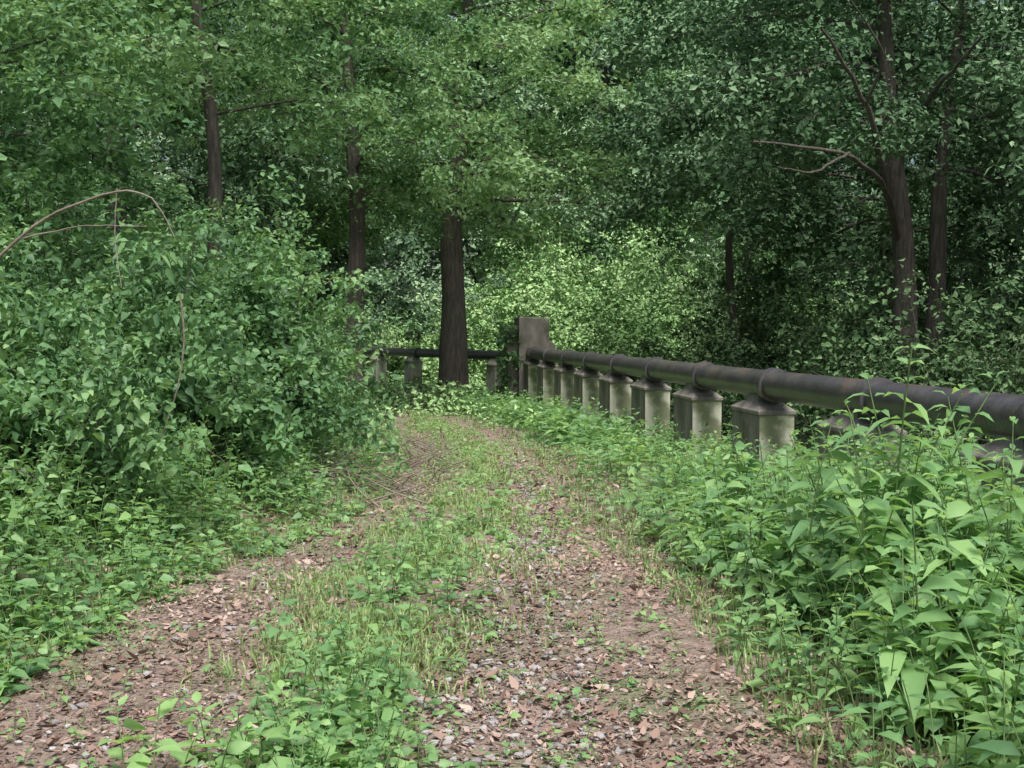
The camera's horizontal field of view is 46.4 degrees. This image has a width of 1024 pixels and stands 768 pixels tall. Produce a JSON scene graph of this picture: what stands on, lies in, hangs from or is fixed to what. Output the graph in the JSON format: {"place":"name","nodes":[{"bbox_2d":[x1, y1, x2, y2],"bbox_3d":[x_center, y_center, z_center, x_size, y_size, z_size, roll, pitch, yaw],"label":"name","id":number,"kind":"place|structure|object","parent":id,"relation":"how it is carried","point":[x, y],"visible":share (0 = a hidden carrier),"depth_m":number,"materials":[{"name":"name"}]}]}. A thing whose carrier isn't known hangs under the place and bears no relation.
{"place":"outdoors","nodes":[
{"label":"outdoors","id":0,"kind":"place"},
{"bbox_2d":[0,412,943,767],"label":"dirt track","id":1,"kind":"structure","parent":0,"point":[620,634],"depth_m":5.68,"materials":[{"name":"soil"}]},
{"bbox_2d":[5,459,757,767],"bbox_3d":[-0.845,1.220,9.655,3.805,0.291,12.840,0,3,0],"label":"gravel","id":2,"kind":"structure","parent":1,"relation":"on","point":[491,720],"depth_m":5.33,"materials":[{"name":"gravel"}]},
{"bbox_2d":[17,425,806,767],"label":"fallen twigs","id":3,"kind":"object","parent":1,"relation":"on","point":[433,453],"visible":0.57,"depth_m":12.11,"materials":[{"name":"brown wood"}]},
{"bbox_2d":[0,412,838,767],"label":"strip weeds","id":4,"kind":"object","parent":1,"relation":"on","point":[386,720],"visible":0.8,"depth_m":5.31,"materials":[{"name":"green plant"}]},
{"bbox_2d":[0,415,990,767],"bbox_3d":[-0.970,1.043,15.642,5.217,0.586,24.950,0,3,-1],"label":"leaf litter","id":5,"kind":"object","parent":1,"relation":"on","point":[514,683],"visible":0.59,"depth_m":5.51,"materials":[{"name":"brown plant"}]},
{"bbox_2d":[0,292,1023,767],"bbox_3d":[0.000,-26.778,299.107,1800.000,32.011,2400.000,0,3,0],"label":"ground","id":6,"kind":"structure","parent":0,"point":[626,482],"depth_m":10.03,"materials":[{"name":"soil"}]},
{"bbox_2d":[0,167,107,345],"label":"shrub","id":7,"kind":"object","parent":6,"relation":"on","point":[47,205],"visible":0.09,"depth_m":13.65,"materials":[{"name":"green plant"}]},
{"bbox_2d":[0,359,109,557],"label":"shrub","id":8,"kind":"object","parent":6,"relation":"on","point":[36,492],"visible":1,"depth_m":6.47,"materials":[{"name":"green plant"}]},
{"bbox_2d":[0,0,114,206],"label":"broadleaf tree","id":9,"kind":"object","parent":6,"relation":"on","point":[75,104],"visible":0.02,"depth_m":23.42,"materials":[{"name":"green plant"}]},
{"bbox_2d":[0,213,117,444],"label":"shrub","id":10,"kind":"object","parent":6,"relation":"on","point":[12,327],"visible":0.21,"depth_m":9.11,"materials":[{"name":"green plant"}]},
{"bbox_2d":[0,0,210,273],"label":"broadleaf tree","id":11,"kind":"object","parent":6,"relation":"on","point":[13,22],"visible":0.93,"depth_m":12.93,"materials":[{"name":"green plant"}]},
{"bbox_2d":[0,78,218,327],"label":"shrub","id":12,"kind":"object","parent":6,"relation":"on","point":[94,245],"visible":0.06,"depth_m":16.48,"materials":[{"name":"green plant"}]},
{"bbox_2d":[0,0,218,238],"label":"broadleaf tree","id":13,"kind":"object","parent":6,"relation":"on","point":[68,123],"visible":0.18,"depth_m":17.61,"materials":[{"name":"green plant"}]},
{"bbox_2d":[0,207,252,530],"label":"shrub","id":14,"kind":"object","parent":6,"relation":"on","point":[41,369],"visible":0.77,"depth_m":8.34,"materials":[{"name":"green plant"}]},
{"bbox_2d":[0,188,184,437],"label":"dead branch","id":15,"kind":"object","parent":14,"relation":"attached to","point":[15,241],"visible":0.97,"depth_m":6.96,"materials":[{"name":"brown wood"}]},
{"bbox_2d":[2,208,327,497],"bbox_3d":[-3.161,-0.191,10.728,3.112,2.880,2.725,-2,3,-35],"label":"shrub","id":16,"kind":"object","parent":6,"relation":"on","point":[235,403],"visible":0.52,"depth_m":10.54,"materials":[{"name":"green plant"}]},
{"bbox_2d":[0,141,338,399],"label":"shrub","id":17,"kind":"object","parent":6,"relation":"on","point":[47,282],"visible":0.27,"depth_m":12.52,"materials":[{"name":"green plant"}]},
{"bbox_2d":[0,0,363,273],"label":"broadleaf tree","id":18,"kind":"object","parent":6,"relation":"on","point":[332,187],"visible":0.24,"depth_m":25.51,"materials":[{"name":"green plant"}]},
{"bbox_2d":[121,208,248,282],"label":"shrub","id":19,"kind":"object","parent":6,"relation":"on","point":[199,243],"depth_m":23.12,"materials":[{"name":"green plant"}]},
{"bbox_2d":[0,389,413,710],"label":"verge weeds","id":20,"kind":"object","parent":6,"relation":"on","point":[39,526],"visible":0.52,"depth_m":7.87,"materials":[{"name":"green plant"}]},
{"bbox_2d":[59,188,366,347],"bbox_3d":[-5.031,-0.826,18.023,4.715,4.217,4.167,-2,3,-40],"label":"shrub","id":21,"kind":"object","parent":6,"relation":"on","point":[148,224],"visible":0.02,"depth_m":17.68,"materials":[{"name":"green plant"}]},
{"bbox_2d":[34,0,407,272],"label":"broadleaf tree","id":22,"kind":"object","parent":6,"relation":"on","point":[258,69],"visible":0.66,"depth_m":20.69,"materials":[{"name":"green plant"}]},
{"bbox_2d":[98,680,380,767],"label":"broadleaf seedling","id":23,"kind":"object","parent":6,"relation":"on","point":[179,754],"visible":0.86,"depth_m":4.17,"materials":[{"name":"green plant"}]},
{"bbox_2d":[101,164,421,481],"bbox_3d":[-2.901,-0.675,13.362,3.962,3.419,3.771,0,3,0],"label":"shrub","id":24,"kind":"object","parent":6,"relation":"on","point":[300,361],"visible":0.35,"depth_m":12.76,"materials":[{"name":"green plant"}]},
{"bbox_2d":[130,194,406,450],"bbox_3d":[-3.450,-0.489,15.935,3.995,3.977,3.703,1,3,30],"label":"shrub","id":25,"kind":"object","parent":6,"relation":"on","point":[291,255],"visible":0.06,"depth_m":15.74,"materials":[{"name":"green plant"}]},
{"bbox_2d":[130,0,420,323],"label":"broadleaf tree","id":26,"kind":"object","parent":6,"relation":"on","point":[237,170],"visible":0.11,"depth_m":34.94,"materials":[{"name":"green plant"}]},
{"bbox_2d":[171,6,450,343],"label":"broadleaf tree","id":27,"kind":"object","parent":6,"relation":"on","point":[401,306],"visible":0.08,"depth_m":45.01,"materials":[{"name":"green plant"}]},
{"bbox_2d":[313,282,370,367],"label":"vine covered shrub","id":28,"kind":"object","parent":6,"relation":"on","point":[338,321],"visible":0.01,"depth_m":49.41,"materials":[{"name":"green plant"}]},
{"bbox_2d":[328,377,370,438],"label":"shrub","id":29,"kind":"object","parent":6,"relation":"on","point":[358,402],"visible":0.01,"depth_m":19.52,"materials":[{"name":"green plant"}]},
{"bbox_2d":[168,0,533,396],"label":"broadleaf tree","id":30,"kind":"object","parent":6,"relation":"on","point":[356,194],"visible":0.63,"depth_m":28.84,"materials":[{"name":"green plant"}]},
{"bbox_2d":[318,242,421,371],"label":"shrub","id":31,"kind":"object","parent":6,"relation":"on","point":[381,273],"visible":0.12,"depth_m":55.83,"materials":[{"name":"green plant"}]},
{"bbox_2d":[369,354,386,385],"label":"concrete pier","id":32,"kind":"structure","parent":6,"relation":"on","point":[381,364],"depth_m":42.03,"materials":[{"name":"grey concrete"}]},
{"bbox_2d":[404,355,422,394],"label":"concrete pier","id":33,"kind":"structure","parent":6,"relation":"on","point":[412,374],"depth_m":39.74,"materials":[{"name":"grey concrete"}]},
{"bbox_2d":[364,293,484,382],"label":"vine covered shrub","id":34,"kind":"object","parent":6,"relation":"on","point":[389,338],"visible":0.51,"depth_m":51.22,"materials":[{"name":"green plant"}]},
{"bbox_2d":[378,228,515,360],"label":"shrub","id":35,"kind":"object","parent":6,"relation":"on","point":[433,291],"visible":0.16,"depth_m":56.20,"materials":[{"name":"green plant"}]},
{"bbox_2d":[189,0,711,408],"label":"broadleaf tree","id":36,"kind":"object","parent":6,"relation":"on","point":[518,36],"visible":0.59,"depth_m":33.01,"materials":[{"name":"green plant"}]},
{"bbox_2d":[366,0,610,273],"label":"broadleaf tree","id":37,"kind":"object","parent":6,"relation":"on","point":[524,90],"visible":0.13,"depth_m":59.77,"materials":[{"name":"green plant"}]},
{"bbox_2d":[427,282,552,383],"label":"vine covered shrub","id":38,"kind":"object","parent":6,"relation":"on","point":[487,331],"visible":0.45,"depth_m":50.95,"materials":[{"name":"green plant"}]},
{"bbox_2d":[486,359,503,400],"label":"concrete pier","id":39,"kind":"structure","parent":6,"relation":"on","point":[491,374],"depth_m":35.10,"materials":[{"name":"grey concrete"}]},
{"bbox_2d":[0,409,1022,767],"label":"grass","id":40,"kind":"structure","parent":6,"relation":"on","point":[414,643],"depth_m":6.59,"materials":[{"name":"green plant"}]},
{"bbox_2d":[0,0,1023,347],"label":"background forest","id":41,"kind":"object","parent":6,"relation":"on","point":[402,286],"visible":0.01,"depth_m":63.24,"materials":[{"name":"green plant"}]},
{"bbox_2d":[422,0,635,270],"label":"broadleaf tree","id":42,"kind":"object","parent":6,"relation":"on","point":[573,71],"visible":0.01,"depth_m":62.01,"materials":[{"name":"green plant"}]},
{"bbox_2d":[504,317,555,401],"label":"concrete anchor block","id":43,"kind":"structure","parent":6,"relation":"on","point":[533,331],"depth_m":33.05,"materials":[{"name":"grey concrete"}]},
{"bbox_2d":[493,322,522,399],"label":"ivy","id":44,"kind":"object","parent":43,"relation":"attached to","point":[504,359],"visible":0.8,"depth_m":33.11,"materials":[{"name":"green plant"}]},
{"bbox_2d":[466,193,604,332],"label":"vine covered shrub","id":45,"kind":"object","parent":6,"relation":"on","point":[532,276],"visible":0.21,"depth_m":57.04,"materials":[{"name":"green plant"}]},
{"bbox_2d":[358,372,731,450],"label":"undergrowth","id":46,"kind":"object","parent":6,"relation":"on","point":[433,395],"visible":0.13,"depth_m":30.64,"materials":[{"name":"green plant"}]},
{"bbox_2d":[537,360,557,407],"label":"concrete pier","id":47,"kind":"structure","parent":6,"relation":"on","point":[545,375],"depth_m":29.50,"materials":[{"name":"grey concrete"}]},
{"bbox_2d":[531,300,597,366],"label":"vine covered shrub","id":48,"kind":"object","parent":6,"relation":"on","point":[577,339],"visible":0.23,"depth_m":44.71,"materials":[{"name":"green plant"}]},
{"bbox_2d":[553,363,577,411],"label":"concrete pier","id":49,"kind":"structure","parent":6,"relation":"on","point":[563,380],"depth_m":26.78,"materials":[{"name":"grey concrete"}]},
{"bbox_2d":[497,220,637,353],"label":"vine covered shrub","id":50,"kind":"object","parent":6,"relation":"on","point":[558,291],"visible":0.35,"depth_m":51.98,"materials":[{"name":"green plant"}]},
{"bbox_2d":[573,366,602,444],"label":"concrete pier","id":51,"kind":"structure","parent":6,"relation":"on","point":[586,381],"depth_m":24.07,"materials":[{"name":"grey concrete"}]},
{"bbox_2d":[479,0,713,241],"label":"broadleaf tree","id":52,"kind":"object","parent":6,"relation":"on","point":[617,61],"visible":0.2,"depth_m":59.07,"materials":[{"name":"green plant"}]},
{"bbox_2d":[545,160,669,337],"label":"vine covered shrub","id":53,"kind":"object","parent":6,"relation":"on","point":[638,234],"visible":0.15,"depth_m":59.05,"materials":[{"name":"green plant"}]},
{"bbox_2d":[598,370,632,447],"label":"concrete pier","id":54,"kind":"structure","parent":6,"relation":"on","point":[614,392],"depth_m":21.35,"materials":[{"name":"grey concrete"}]},
{"bbox_2d":[558,267,701,386],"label":"vine covered shrub","id":55,"kind":"object","parent":6,"relation":"on","point":[636,337],"visible":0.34,"depth_m":37.80,"materials":[{"name":"green plant"}]},
{"bbox_2d":[564,211,722,353],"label":"vine covered shrub","id":56,"kind":"object","parent":6,"relation":"on","point":[635,251],"visible":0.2,"depth_m":52.38,"materials":[{"name":"green plant"}]},
{"bbox_2d":[601,347,685,417],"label":"shrub","id":57,"kind":"object","parent":6,"relation":"on","point":[636,378],"visible":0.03,"depth_m":32.85,"materials":[{"name":"green plant"}]},
{"bbox_2d":[630,376,671,463],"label":"concrete pier","id":58,"kind":"structure","parent":6,"relation":"on","point":[649,398],"depth_m":18.64,"materials":[{"name":"grey concrete"}]},
{"bbox_2d":[602,254,716,358],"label":"vine covered shrub","id":59,"kind":"object","parent":6,"relation":"on","point":[665,306],"visible":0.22,"depth_m":42.47,"materials":[{"name":"green plant"}]},
{"bbox_2d":[672,383,722,468],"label":"concrete pier","id":60,"kind":"structure","parent":6,"relation":"on","point":[694,407],"depth_m":15.92,"materials":[{"name":"grey concrete"}]},
{"bbox_2d":[632,289,798,434],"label":"shrub","id":61,"kind":"object","parent":6,"relation":"on","point":[732,362],"visible":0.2,"depth_m":28.02,"materials":[{"name":"green plant"}]},
{"bbox_2d":[445,381,1023,767],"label":"roadside weeds","id":62,"kind":"object","parent":6,"relation":"on","point":[997,739],"visible":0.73,"depth_m":6.19,"materials":[{"name":"green plant"}]},
{"bbox_2d":[597,0,882,288],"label":"broadleaf tree","id":63,"kind":"object","parent":6,"relation":"on","point":[682,206],"visible":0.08,"depth_m":42.67,"materials":[{"name":"green plant"}]},
{"bbox_2d":[632,239,863,413],"bbox_3d":[7.449,-1.492,34.205,6.954,5.293,6.311,-1,3,-29],"label":"shrub","id":64,"kind":"object","parent":6,"relation":"on","point":[747,324],"visible":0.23,"depth_m":33.48,"materials":[{"name":"green plant"}]},
{"bbox_2d":[565,0,938,401],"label":"broadleaf tree","id":65,"kind":"object","parent":6,"relation":"on","point":[672,187],"visible":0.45,"depth_m":30.03,"materials":[{"name":"green plant"}]},
{"bbox_2d":[730,394,795,493],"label":"concrete pier","id":66,"kind":"structure","parent":6,"relation":"on","point":[755,417],"depth_m":13.21,"materials":[{"name":"grey concrete"}]},
{"bbox_2d":[680,193,856,351],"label":"vine covered shrub","id":67,"kind":"object","parent":6,"relation":"on","point":[719,271],"visible":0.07,"depth_m":49.45,"materials":[{"name":"green plant"}]},
{"bbox_2d":[680,228,877,361],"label":"shrub","id":68,"kind":"object","parent":6,"relation":"on","point":[711,299],"visible":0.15,"depth_m":40.55,"materials":[{"name":"green plant"}]},
{"bbox_2d":[756,420,876,634],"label":"pokeweed plant","id":69,"kind":"object","parent":6,"relation":"on","point":[794,530],"visible":0.72,"depth_m":6.32,"materials":[{"name":"green plant"}]},
{"bbox_2d":[619,0,1023,451],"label":"broadleaf tree","id":70,"kind":"object","parent":6,"relation":"on","point":[895,138],"visible":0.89,"depth_m":21.63,"materials":[{"name":"green plant"}]},
{"bbox_2d":[752,0,983,240],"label":"bare limbs","id":71,"kind":"object","parent":70,"relation":"attached to","point":[881,179],"visible":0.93,"depth_m":18.89,"materials":[{"name":"brown plant"}]},
{"bbox_2d":[714,257,951,453],"bbox_3d":[5.746,-0.419,22.053,4.768,3.851,4.864,1,3,21],"label":"shrub","id":72,"kind":"object","parent":6,"relation":"on","point":[835,342],"visible":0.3,"depth_m":22.18,"materials":[{"name":"green plant"}]},
{"bbox_2d":[657,0,1023,295],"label":"broadleaf tree","id":73,"kind":"object","parent":6,"relation":"on","point":[833,250],"visible":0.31,"depth_m":27.85,"materials":[{"name":"green plant"}]},
{"bbox_2d":[693,0,1022,344],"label":"broadleaf tree","id":74,"kind":"object","parent":6,"relation":"on","point":[832,290],"visible":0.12,"depth_m":37.77,"materials":[{"name":"green plant"}]},
{"bbox_2d":[816,409,907,505],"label":"concrete pier","id":75,"kind":"structure","parent":6,"relation":"on","point":[846,421],"depth_m":10.70,"materials":[{"name":"grey concrete"}]},
{"bbox_2d":[805,409,922,667],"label":"pokeweed plant","id":76,"kind":"object","parent":6,"relation":"on","point":[884,509],"visible":0.7,"depth_m":5.72,"materials":[{"name":"green plant"}]},
{"bbox_2d":[729,0,1023,444],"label":"broadleaf tree","id":77,"kind":"object","parent":6,"relation":"on","point":[938,237],"visible":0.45,"depth_m":22.13,"materials":[{"name":"green plant"}]},
{"bbox_2d":[829,372,968,613],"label":"pokeweed plant","id":78,"kind":"object","parent":6,"relation":"on","point":[928,465],"visible":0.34,"depth_m":6.24,"materials":[{"name":"green plant"}]},
{"bbox_2d":[775,256,1023,472],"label":"shrub","id":79,"kind":"object","parent":6,"relation":"on","point":[960,367],"visible":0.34,"depth_m":17.05,"materials":[{"name":"green plant"}]},
{"bbox_2d":[792,174,1023,438],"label":"shrub","id":80,"kind":"object","parent":6,"relation":"on","point":[888,254],"visible":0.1,"depth_m":24.54,"materials":[{"name":"green plant"}]},
{"bbox_2d":[814,344,1005,646],"bbox_3d":[1.948,0.582,5.924,0.887,1.568,0.626,-2,3,-33],"label":"pokeweed plant","id":81,"kind":"object","parent":6,"relation":"on","point":[920,484],"visible":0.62,"depth_m":5.88,"materials":[{"name":"green plant"}]},
{"bbox_2d":[833,498,1002,744],"bbox_3d":[1.600,0.928,4.749,0.598,0.978,0.591,-1,3,-25],"label":"pokeweed plant","id":82,"kind":"object","parent":6,"relation":"on","point":[912,677],"visible":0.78,"depth_m":4.65,"materials":[{"name":"green plant"}]},
{"bbox_2d":[863,473,1017,685],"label":"pokeweed plant","id":83,"kind":"object","parent":6,"relation":"on","point":[966,547],"visible":0.4,"depth_m":5.20,"materials":[{"name":"green plant"}]},
{"bbox_2d":[862,0,1023,336],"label":"broadleaf tree","id":84,"kind":"object","parent":6,"relation":"on","point":[996,65],"visible":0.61,"depth_m":20.25,"materials":[{"name":"green plant"}]},
{"bbox_2d":[863,0,1023,294],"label":"broadleaf tree","id":85,"kind":"object","parent":6,"relation":"on","point":[987,250],"visible":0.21,"depth_m":27.87,"materials":[{"name":"green plant"}]},
{"bbox_2d":[903,273,1023,449],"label":"shrub","id":86,"kind":"object","parent":6,"relation":"on","point":[1004,354],"visible":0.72,"depth_m":14.01,"materials":[{"name":"green plant"}]},
{"bbox_2d":[920,390,1021,614],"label":"pokeweed plant","id":87,"kind":"object","parent":6,"relation":"on","point":[966,450],"visible":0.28,"depth_m":6.46,"materials":[{"name":"green plant"}]},
{"bbox_2d":[941,416,1023,637],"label":"pokeweed plant","id":88,"kind":"object","parent":6,"relation":"on","point":[986,513],"visible":0.41,"depth_m":5.70,"materials":[{"name":"green plant"}]},
{"bbox_2d":[958,434,1023,538],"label":"concrete pier","id":89,"kind":"structure","parent":6,"relation":"on","point":[999,446],"depth_m":8.23,"materials":[{"name":"grey concrete"}]},
{"bbox_2d":[343,346,1023,439],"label":"pipeline","id":90,"kind":"object","parent":89,"relation":"on","point":[820,391],"visible":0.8,"depth_m":11.88,"materials":[{"name":"metal"}]},
{"bbox_2d":[967,230,1023,442],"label":"shrub","id":91,"kind":"object","parent":6,"relation":"on","point":[1012,334],"visible":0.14,"depth_m":17.92,"materials":[{"name":"green plant"}]},
{"bbox_2d":[969,139,1023,251],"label":"forest edge","id":92,"kind":"object","parent":6,"relation":"on","point":[1011,181],"visible":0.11,"depth_m":32.17,"materials":[{"name":"green plant"}]},
{"bbox_2d":[997,553,1023,709],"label":"pokeweed plant","id":93,"kind":"object","parent":6,"relation":"on","point":[1018,699],"visible":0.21,"depth_m":4.70,"materials":[{"name":"green plant"}]},
{"bbox_2d":[21,0,1022,293],"label":"sky","id":94,"kind":"structure","parent":0,"point":[978,0],"materials":[{"name":"white"}]},
{"bbox_2d":[524,357,540,403],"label":"concrete pier","id":95,"kind":"structure","parent":0,"point":[530,375],"depth_m":32.21,"materials":[{"name":"grey concrete"}]}
]}

